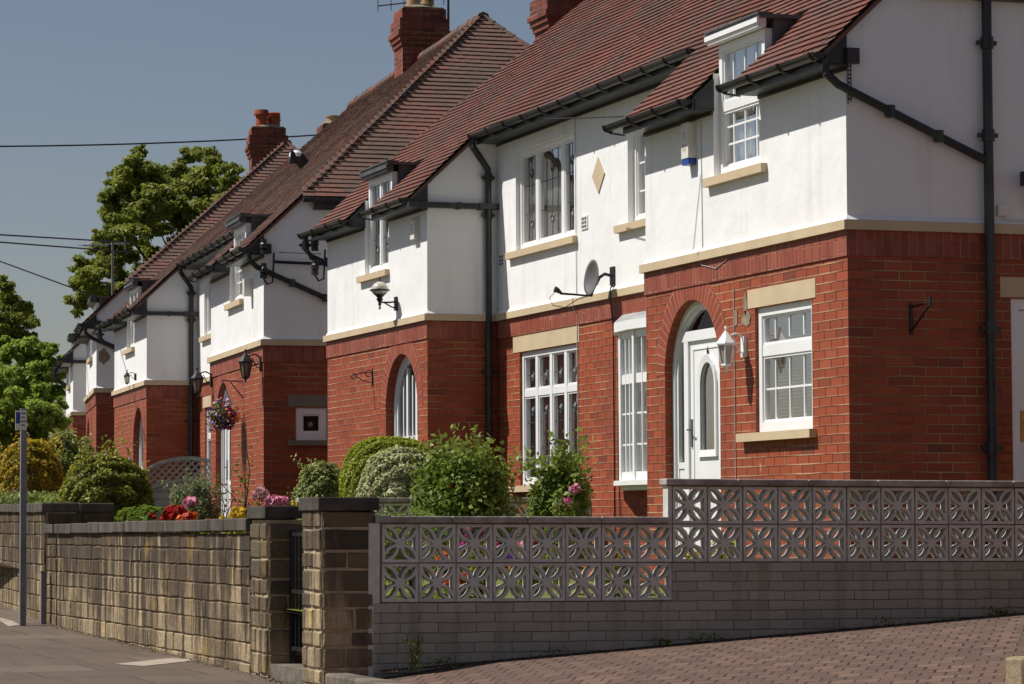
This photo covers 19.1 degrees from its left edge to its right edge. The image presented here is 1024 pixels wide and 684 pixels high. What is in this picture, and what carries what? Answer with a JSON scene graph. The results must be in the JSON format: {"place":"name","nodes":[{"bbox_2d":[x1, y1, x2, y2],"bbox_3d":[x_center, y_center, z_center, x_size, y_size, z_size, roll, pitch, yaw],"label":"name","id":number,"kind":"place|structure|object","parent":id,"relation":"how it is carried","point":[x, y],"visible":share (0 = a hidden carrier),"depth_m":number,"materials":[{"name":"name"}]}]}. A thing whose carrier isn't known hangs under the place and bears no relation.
{"place":"outdoors","nodes":[
{"label":"outdoors","id":0,"kind":"place"},
{"bbox_2d":[0,241,130,252],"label":"overhead wire","id":1,"kind":"object","parent":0,"point":[64,247],"visible":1,"depth_m":69.70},
{"bbox_2d":[0,234,131,242],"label":"overhead wire","id":2,"kind":"object","parent":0,"point":[63,238],"visible":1,"depth_m":69.64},
{"bbox_2d":[0,605,289,683],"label":"pavement","id":3,"kind":"structure","parent":0,"point":[33,651],"depth_m":25.93,"materials":[{"name":"grey concrete"}]},
{"bbox_2d":[0,618,18,625],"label":"pavement slab","id":4,"kind":"structure","parent":3,"relation":"on","point":[8,622],"depth_m":33.29,"materials":[{"name":"beige concrete"}]},
{"bbox_2d":[15,408,27,625],"bbox_3d":[-5.290,1.881,32.696,0.140,2.335,0.112,1,-4,-19],"label":"sign post","id":5,"kind":"object","parent":3,"relation":"on","point":[21,424],"visible":1,"depth_m":32.70,"materials":[{"name":"grey metal"}]},
{"bbox_2d":[40,571,46,623],"bbox_3d":[-5.088,2.785,32.975,0.068,0.600,0.068,1,-4,-19],"label":"marker post","id":6,"kind":"object","parent":3,"relation":"on","point":[43,597],"visible":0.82,"depth_m":32.95,"materials":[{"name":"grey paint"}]},
{"bbox_2d":[0,503,113,620],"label":"stone wall","id":7,"kind":"structure","parent":3,"relation":"on","point":[39,515],"depth_m":34.49,"materials":[{"name":"stone"}]},
{"bbox_2d":[119,658,194,665],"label":"pavement slab","id":8,"kind":"structure","parent":3,"relation":"on","point":[156,662],"depth_m":26.08,"materials":[{"name":"beige concrete"}]},
{"bbox_2d":[44,518,294,673],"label":"stone wall","id":9,"kind":"structure","parent":3,"relation":"on","point":[138,583],"depth_m":27.76,"materials":[{"name":"stone"}]},
{"bbox_2d":[247,506,303,677],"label":"gate pier","id":10,"kind":"structure","parent":3,"relation":"on","point":[269,629],"depth_m":24.09,"materials":[{"name":"stone"}]},
{"bbox_2d":[289,530,303,659],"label":"garden gate","id":11,"kind":"structure","parent":10,"relation":"attached to","point":[294,591],"depth_m":24.01,"materials":[{"name":"black metal"}]},
{"bbox_2d":[270,663,303,683],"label":"stone step","id":12,"kind":"object","parent":3,"relation":"on","point":[291,673],"visible":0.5,"depth_m":23.56,"materials":[{"name":"beige stone"}]},
{"bbox_2d":[299,497,378,683],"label":"gate pier","id":13,"kind":"structure","parent":3,"relation":"on","point":[337,599],"depth_m":22.60,"materials":[{"name":"stone"}]},
{"bbox_2d":[325,673,409,683],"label":"edging kerb","id":14,"kind":"structure","parent":3,"relation":"on","point":[339,678],"depth_m":21.54,"materials":[{"name":"concrete"}]},
{"bbox_2d":[39,612,1023,683],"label":"leaf litter","id":15,"kind":"object","parent":3,"relation":"on","point":[654,646],"visible":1,"depth_m":23.51,"materials":[{"name":"brown plant"}]},
{"bbox_2d":[0,134,315,146],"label":"overhead wire","id":16,"kind":"object","parent":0,"point":[137,143],"visible":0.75,"depth_m":82.13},
{"bbox_2d":[0,0,534,492],"label":"sky","id":17,"kind":"structure","parent":0,"point":[73,72],"materials":[{"name":"blue"}]},
{"bbox_2d":[0,563,645,613],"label":"garden ground","id":18,"kind":"structure","parent":0,"point":[435,571],"depth_m":33.97,"materials":[{"name":"soil"}]},
{"bbox_2d":[0,489,57,503],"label":"hedge","id":19,"kind":"object","parent":18,"relation":"on","point":[43,497],"visible":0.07,"depth_m":41.29,"materials":[{"name":"green plant"}]},
{"bbox_2d":[0,418,64,498],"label":"shrub","id":20,"kind":"object","parent":18,"relation":"on","point":[44,462],"visible":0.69,"depth_m":45.81,"materials":[{"name":"yellow plant"}]},
{"bbox_2d":[36,428,96,495],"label":"shrub","id":21,"kind":"object","parent":18,"relation":"on","point":[67,457],"visible":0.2,"depth_m":50.16,"materials":[{"name":"green plant"}]},
{"bbox_2d":[56,430,157,532],"bbox_3d":[-4.900,1.889,36.748,1.201,1.645,1.206,1,-4,-19],"label":"shrub","id":22,"kind":"object","parent":18,"relation":"on","point":[119,482],"visible":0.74,"depth_m":36.43,"materials":[{"name":"green plant"}]},
{"bbox_2d":[114,504,164,521],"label":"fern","id":23,"kind":"object","parent":18,"relation":"on","point":[132,510],"visible":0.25,"depth_m":34.56,"materials":[{"name":"green plant"}]},
{"bbox_2d":[148,512,156,532],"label":"rose plant","id":24,"kind":"object","parent":18,"relation":"on","point":[150,514],"visible":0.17,"depth_m":33.86,"materials":[{"name":"red plant"}]},
{"bbox_2d":[159,505,188,533],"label":"rose plant","id":25,"kind":"object","parent":18,"relation":"on","point":[171,513],"visible":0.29,"depth_m":33.50,"materials":[{"name":"red plant"}]},
{"bbox_2d":[146,456,210,532],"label":"trellis screen","id":26,"kind":"object","parent":18,"relation":"on","point":[161,495],"visible":0.27,"depth_m":49.08,"materials":[{"name":"grey paint"}]},
{"bbox_2d":[175,511,197,533],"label":"rose plant","id":27,"kind":"object","parent":18,"relation":"on","point":[181,517],"visible":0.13,"depth_m":33.15,"materials":[{"name":"orange plant"}]},
{"bbox_2d":[182,495,199,533],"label":"rose plant","id":28,"kind":"object","parent":18,"relation":"on","point":[189,502],"visible":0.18,"depth_m":35.60,"materials":[{"name":"pink plant"}]},
{"bbox_2d":[160,466,222,533],"bbox_3d":[-4.111,2.198,38.679,0.812,1.246,0.752,1,-4,-19],"label":"shrub","id":29,"kind":"object","parent":18,"relation":"on","point":[207,510],"visible":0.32,"depth_m":38.65,"materials":[{"name":"green plant"}]},
{"bbox_2d":[184,512,210,533],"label":"rose plant","id":30,"kind":"object","parent":18,"relation":"on","point":[189,516],"visible":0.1,"depth_m":32.86,"materials":[{"name":"red plant"}]},
{"bbox_2d":[218,506,249,533],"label":"marigold plant","id":31,"kind":"object","parent":18,"relation":"on","point":[235,512],"visible":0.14,"depth_m":31.66,"materials":[{"name":"yellow plant"}]},
{"bbox_2d":[214,442,256,533],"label":"climbing rose","id":32,"kind":"object","parent":18,"relation":"on","point":[245,480],"visible":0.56,"depth_m":41.40,"materials":[{"name":"green plant"}]},
{"bbox_2d":[252,486,269,505],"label":"rose plant","id":33,"kind":"object","parent":18,"relation":"on","point":[260,493],"visible":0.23,"depth_m":32.30,"materials":[{"name":"pink plant"}]},
{"bbox_2d":[292,501,300,519],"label":"marigold plant","id":34,"kind":"object","parent":18,"relation":"on","point":[294,503],"visible":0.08,"depth_m":32.18,"materials":[{"name":"yellow plant"}]},
{"bbox_2d":[291,455,341,505],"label":"shrub","id":35,"kind":"object","parent":18,"relation":"on","point":[326,474],"visible":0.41,"depth_m":34.58,"materials":[{"name":"green plant"}]},
{"bbox_2d":[339,436,429,537],"bbox_3d":[-1.379,1.804,34.256,1.139,1.488,0.989,1,-4,-19],"label":"hedge","id":36,"kind":"object","parent":18,"relation":"on","point":[359,454],"visible":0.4,"depth_m":34.01,"materials":[{"name":"green plant"}]},
{"bbox_2d":[356,446,433,572],"bbox_3d":[-1.171,1.820,32.941,1.069,1.392,0.906,1,-4,-19],"label":"shrub","id":37,"kind":"object","parent":18,"relation":"on","point":[387,469],"visible":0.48,"depth_m":32.68,"materials":[{"name":"green plant"}]},
{"bbox_2d":[296,498,591,557],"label":"pierced block wall","id":38,"kind":"structure","parent":18,"relation":"on","point":[401,503],"depth_m":32.12,"materials":[{"name":"concrete"}]},
{"bbox_2d":[297,0,1023,587],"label":"semi detached house","id":39,"kind":"structure","parent":18,"relation":"on","point":[763,240],"depth_m":27.99,"materials":[{"name":"red brick"}]},
{"bbox_2d":[356,171,397,282],"bbox_3d":[-1.675,-1.431,38.292,0.270,1.300,1.410,1,-4,-19],"label":"dormer window","id":40,"kind":"structure","parent":39,"relation":"in","point":[379,186],"depth_m":38.29,"materials":[{"name":"white paint"}]},
{"bbox_2d":[394,356,417,440],"bbox_3d":[-1.207,1.424,37.003,0.090,2.562,1.344,1,-4,-19],"label":"arched window","id":41,"kind":"structure","parent":39,"relation":"in","point":[405,394],"depth_m":37.28,"materials":[{"name":"white paint"}]},
{"bbox_2d":[505,133,577,259],"bbox_3d":[0.377,-1.660,34.848,0.180,1.250,2.330,1,-4,-19],"label":"window","id":42,"kind":"structure","parent":39,"relation":"in","point":[546,170],"depth_m":34.92,"materials":[{"name":"white paint"}]},
{"bbox_2d":[508,325,578,491],"bbox_3d":[0.396,0.780,34.647,0.160,1.845,2.320,1,-4,-19],"label":"window","id":43,"kind":"structure","parent":39,"relation":"in","point":[549,376],"depth_m":34.75,"materials":[{"name":"white paint"}]},
{"bbox_2d":[545,116,623,119],"bbox_3d":[0.720,-2.287,30.985,0.013,0.324,2.604,1,-4,-16],"label":"overhead wire","id":44,"kind":"object","parent":39,"relation":"attached to","point":[583,117],"visible":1,"depth_m":30.99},
{"bbox_2d":[613,134,644,233],"bbox_3d":[1.573,-1.847,31.383,0.200,1.240,2.450,1,-4,-19],"label":"window","id":45,"kind":"structure","parent":39,"relation":"in","point":[639,141],"depth_m":32.21,"materials":[{"name":"white paint"}]},
{"bbox_2d":[614,311,646,490],"bbox_3d":[1.366,0.585,31.243,0.370,1.870,2.180,1,-4,-19],"label":"bow window","id":46,"kind":"structure","parent":39,"relation":"in","point":[631,333],"depth_m":31.22,"materials":[{"name":"white paint"}]},
{"bbox_2d":[686,338,720,556],"bbox_3d":[1.810,1.064,28.042,0.104,2.190,0.920,1,-4,-19],"label":"front door","id":47,"kind":"structure","parent":39,"relation":"in","point":[704,429],"depth_m":28.19,"materials":[{"name":"white paint"}]},
{"bbox_2d":[702,28,771,187],"bbox_3d":[2.051,-2.102,27.290,0.190,1.300,1.340,1,-4,-19],"label":"dormer window","id":48,"kind":"structure","parent":39,"relation":"in","point":[738,116],"depth_m":27.43,"materials":[{"name":"white paint"}]},
{"bbox_2d":[736,278,816,441],"bbox_3d":[2.324,0.176,26.323,0.170,1.345,1.580,1,-4,-19],"label":"window","id":49,"kind":"structure","parent":39,"relation":"in","point":[784,330],"depth_m":26.30,"materials":[{"name":"white paint"}]},
{"bbox_2d":[1011,299,1023,553],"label":"side door","id":50,"kind":"structure","parent":39,"relation":"in","point":[1017,305],"depth_m":25.50,"materials":[{"name":"white paint"}]},
{"bbox_2d":[288,576,663,611],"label":"garden lawn","id":51,"kind":"structure","parent":0,"point":[509,594],"depth_m":27.61,"materials":[{"name":"green plant"}]},
{"bbox_2d":[263,494,288,505],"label":"rose plant","id":52,"kind":"object","parent":51,"relation":"on","point":[274,500],"visible":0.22,"depth_m":30.30,"materials":[{"name":"pink plant"}]},
{"bbox_2d":[385,527,411,591],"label":"border plant","id":53,"kind":"object","parent":51,"relation":"on","point":[398,555],"visible":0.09,"depth_m":26.48,"materials":[{"name":"green plant"}]},
{"bbox_2d":[376,504,463,588],"bbox_3d":[-0.883,1.862,27.306,0.931,0.809,0.847,-1,-4,20],"label":"border plant","id":54,"kind":"object","parent":51,"relation":"on","point":[434,529],"visible":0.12,"depth_m":27.30,"materials":[{"name":"green plant"}]},
{"bbox_2d":[433,572,473,598],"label":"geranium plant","id":55,"kind":"object","parent":51,"relation":"on","point":[446,582],"visible":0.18,"depth_m":24.61,"materials":[{"name":"green plant"}]},
{"bbox_2d":[433,546,473,594],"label":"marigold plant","id":56,"kind":"object","parent":51,"relation":"on","point":[438,567],"visible":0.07,"depth_m":25.25,"materials":[{"name":"orange plant"}]},
{"bbox_2d":[395,422,530,573],"bbox_3d":[-0.463,1.556,28.960,1.176,1.583,1.209,1,-4,-19],"label":"shrub","id":57,"kind":"object","parent":51,"relation":"on","point":[466,482],"visible":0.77,"depth_m":28.73,"materials":[{"name":"green plant"}]},
{"bbox_2d":[459,527,499,597],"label":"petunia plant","id":58,"kind":"object","parent":51,"relation":"on","point":[472,569],"visible":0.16,"depth_m":25.79,"materials":[{"name":"green plant"}]},
{"bbox_2d":[506,553,550,595],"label":"petunia plant","id":59,"kind":"object","parent":51,"relation":"on","point":[519,582],"visible":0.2,"depth_m":25.26,"materials":[{"name":"green plant"}]},
{"bbox_2d":[510,427,599,588],"bbox_3d":[0.464,1.504,27.100,0.729,1.496,0.879,2,-4,-29],"label":"rose bush","id":60,"kind":"object","parent":51,"relation":"on","point":[564,471],"visible":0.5,"depth_m":27.03,"materials":[{"name":"green plant"}]},
{"bbox_2d":[544,483,580,581],"bbox_3d":[0.436,1.726,26.482,0.304,0.999,0.272,1,-4,-19],"label":"rose plant","id":61,"kind":"object","parent":51,"relation":"on","point":[573,489],"visible":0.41,"depth_m":26.47,"materials":[{"name":"green plant"}]},
{"bbox_2d":[677,549,698,558],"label":"marigold plant","id":62,"kind":"object","parent":51,"relation":"on","point":[687,556],"visible":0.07,"depth_m":25.65,"materials":[{"name":"yellow plant"}]},
{"bbox_2d":[711,540,734,558],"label":"border plant","id":63,"kind":"object","parent":51,"relation":"on","point":[722,556],"visible":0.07,"depth_m":25.42,"materials":[{"name":"green plant"}]},
{"bbox_2d":[517,540,544,595],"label":"rose plant","id":64,"kind":"object","parent":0,"point":[534,544],"visible":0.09,"depth_m":25.87,"materials":[{"name":"pink plant"}]},
{"bbox_2d":[593,549,629,596],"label":"marigold plant","id":65,"kind":"object","parent":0,"point":[617,556],"visible":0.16,"depth_m":25.75,"materials":[{"name":"green plant"}]},
{"bbox_2d":[380,613,1023,683],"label":"driveway","id":66,"kind":"structure","parent":0,"point":[972,651],"depth_m":21.15,"materials":[{"name":"brown brick"}]},
{"bbox_2d":[402,631,423,669],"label":"weed","id":67,"kind":"object","parent":66,"relation":"on","point":[417,651],"visible":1,"depth_m":22.48,"materials":[{"name":"green plant"}]},
{"bbox_2d":[423,657,452,664],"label":"weed","id":68,"kind":"object","parent":66,"relation":"on","point":[440,661],"visible":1,"depth_m":22.68,"materials":[{"name":"green plant"}]},
{"bbox_2d":[540,645,568,655],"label":"weed","id":69,"kind":"object","parent":66,"relation":"on","point":[556,650],"visible":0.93,"depth_m":23.00,"materials":[{"name":"green plant"}]},
{"bbox_2d":[649,638,667,645],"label":"weed","id":70,"kind":"object","parent":66,"relation":"on","point":[658,642],"visible":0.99,"depth_m":23.26,"materials":[{"name":"green plant"}]},
{"bbox_2d":[657,637,672,645],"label":"weed","id":71,"kind":"object","parent":66,"relation":"on","point":[667,641],"visible":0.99,"depth_m":23.26,"materials":[{"name":"green plant"}]},
{"bbox_2d":[687,632,703,641],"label":"weed","id":72,"kind":"object","parent":66,"relation":"on","point":[700,638],"visible":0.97,"depth_m":23.36,"materials":[{"name":"green plant"}]},
{"bbox_2d":[368,479,1023,677],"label":"pierced block wall","id":73,"kind":"structure","parent":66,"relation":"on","point":[741,594],"depth_m":23.54,"materials":[{"name":"concrete"}]},
{"bbox_2d":[693,633,723,641],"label":"weed","id":74,"kind":"object","parent":66,"relation":"on","point":[714,638],"visible":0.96,"depth_m":23.40,"materials":[{"name":"green plant"}]},
{"bbox_2d":[875,617,901,625],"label":"weed","id":75,"kind":"object","parent":66,"relation":"on","point":[885,620],"visible":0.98,"depth_m":23.89,"materials":[{"name":"green plant"}]},
{"bbox_2d":[982,606,1006,614],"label":"weed","id":76,"kind":"object","parent":66,"relation":"on","point":[1001,610],"visible":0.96,"depth_m":24.22,"materials":[{"name":"green plant"}]},
{"bbox_2d":[989,606,1015,614],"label":"weed","id":77,"kind":"object","parent":66,"relation":"on","point":[996,610],"visible":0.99,"depth_m":24.21,"materials":[{"name":"green plant"}]},
{"bbox_3d":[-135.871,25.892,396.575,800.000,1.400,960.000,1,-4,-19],"label":"ground","id":78,"kind":"structure","parent":0,"visible":0},
{"bbox_2d":[0,274,41,487],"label":"ash tree","id":79,"kind":"object","parent":78,"relation":"on","point":[15,311],"visible":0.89,"depth_m":104.51,"materials":[{"name":"green plant"}]},
{"bbox_2d":[0,335,65,474],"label":"lime tree","id":80,"kind":"object","parent":78,"relation":"on","point":[34,358],"visible":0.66,"depth_m":87.95,"materials":[{"name":"green plant"}]},
{"bbox_2d":[0,366,73,453],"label":"maple tree","id":81,"kind":"object","parent":78,"relation":"on","point":[44,418],"visible":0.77,"depth_m":67.99,"materials":[{"name":"green plant"}]},
{"bbox_2d":[62,144,246,318],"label":"oak tree","id":82,"kind":"object","parent":78,"relation":"on","point":[148,195],"visible":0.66,"depth_m":152.27,"materials":[{"name":"green plant"}]},
{"bbox_2d":[51,109,298,502],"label":"semi detached house","id":83,"kind":"structure","parent":78,"relation":"on","point":[85,364],"depth_m":62.49,"materials":[{"name":"red brick"}]},
{"bbox_2d":[0,261,107,301],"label":"overhead wire","id":84,"kind":"object","parent":83,"relation":"attached to","point":[53,280],"visible":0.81,"depth_m":56.07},
{"bbox_2d":[66,342,75,390],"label":"dormer window","id":85,"kind":"structure","parent":83,"relation":"in","point":[68,387],"depth_m":74.24,"materials":[{"name":"white paint"}]},
{"bbox_2d":[86,303,98,364],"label":"dormer window","id":86,"kind":"structure","parent":83,"relation":"in","point":[90,359],"depth_m":61.97,"materials":[{"name":"white paint"}]},
{"bbox_2d":[94,0,529,533],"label":"semi detached house","id":87,"kind":"structure","parent":78,"relation":"on","point":[233,293],"depth_m":45.48,"materials":[{"name":"red brick"}]},
{"bbox_2d":[122,286,141,354],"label":"dormer window","id":88,"kind":"structure","parent":87,"relation":"in","point":[136,292],"depth_m":56.21,"materials":[{"name":"white paint"}]},
{"bbox_2d":[139,417,142,469],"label":"arched window","id":89,"kind":"structure","parent":87,"relation":"in","point":[141,428],"depth_m":55.54,"materials":[{"name":"white paint"}]},
{"bbox_2d":[199,282,210,342],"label":"window","id":90,"kind":"structure","parent":87,"relation":"in","point":[207,337],"depth_m":53.42,"materials":[{"name":"white paint"}]},
{"bbox_2d":[203,394,210,480],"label":"window","id":91,"kind":"structure","parent":87,"relation":"in","point":[206,399],"depth_m":53.15,"materials":[{"name":"white paint"}]},
{"bbox_2d":[224,425,230,516],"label":"front door","id":92,"kind":"structure","parent":87,"relation":"in","point":[228,467],"depth_m":45.55,"materials":[{"name":"white paint"}]},
{"bbox_2d":[222,380,243,398],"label":"basket bracket","id":93,"kind":"object","parent":87,"relation":"attached to","point":[231,381],"visible":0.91,"depth_m":43.71,"materials":[{"name":"black metal"}]},
{"bbox_2d":[205,382,240,431],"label":"hanging basket","id":94,"kind":"object","parent":93,"relation":"hanging from","point":[222,419],"visible":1,"depth_m":43.56,"materials":[{"name":"multicoloured plant"}]},
{"bbox_2d":[224,223,250,310],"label":"dormer window","id":95,"kind":"structure","parent":87,"relation":"in","point":[240,233],"depth_m":44.71,"materials":[{"name":"white paint"}]},
{"bbox_2d":[279,252,320,253],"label":"overhead wire","id":96,"kind":"object","parent":87,"relation":"attached to","point":[298,252],"visible":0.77,"depth_m":41.44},
{"bbox_2d":[288,395,327,445],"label":"window","id":97,"kind":"structure","parent":87,"relation":"in","point":[308,438],"depth_m":42.20,"materials":[{"name":"white paint"}]},
{"bbox_2d":[1006,656,1023,683],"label":"gate pier","id":98,"kind":"structure","parent":78,"relation":"on","point":[1014,669],"depth_m":12.66,"materials":[{"name":"stone"}]}
]}

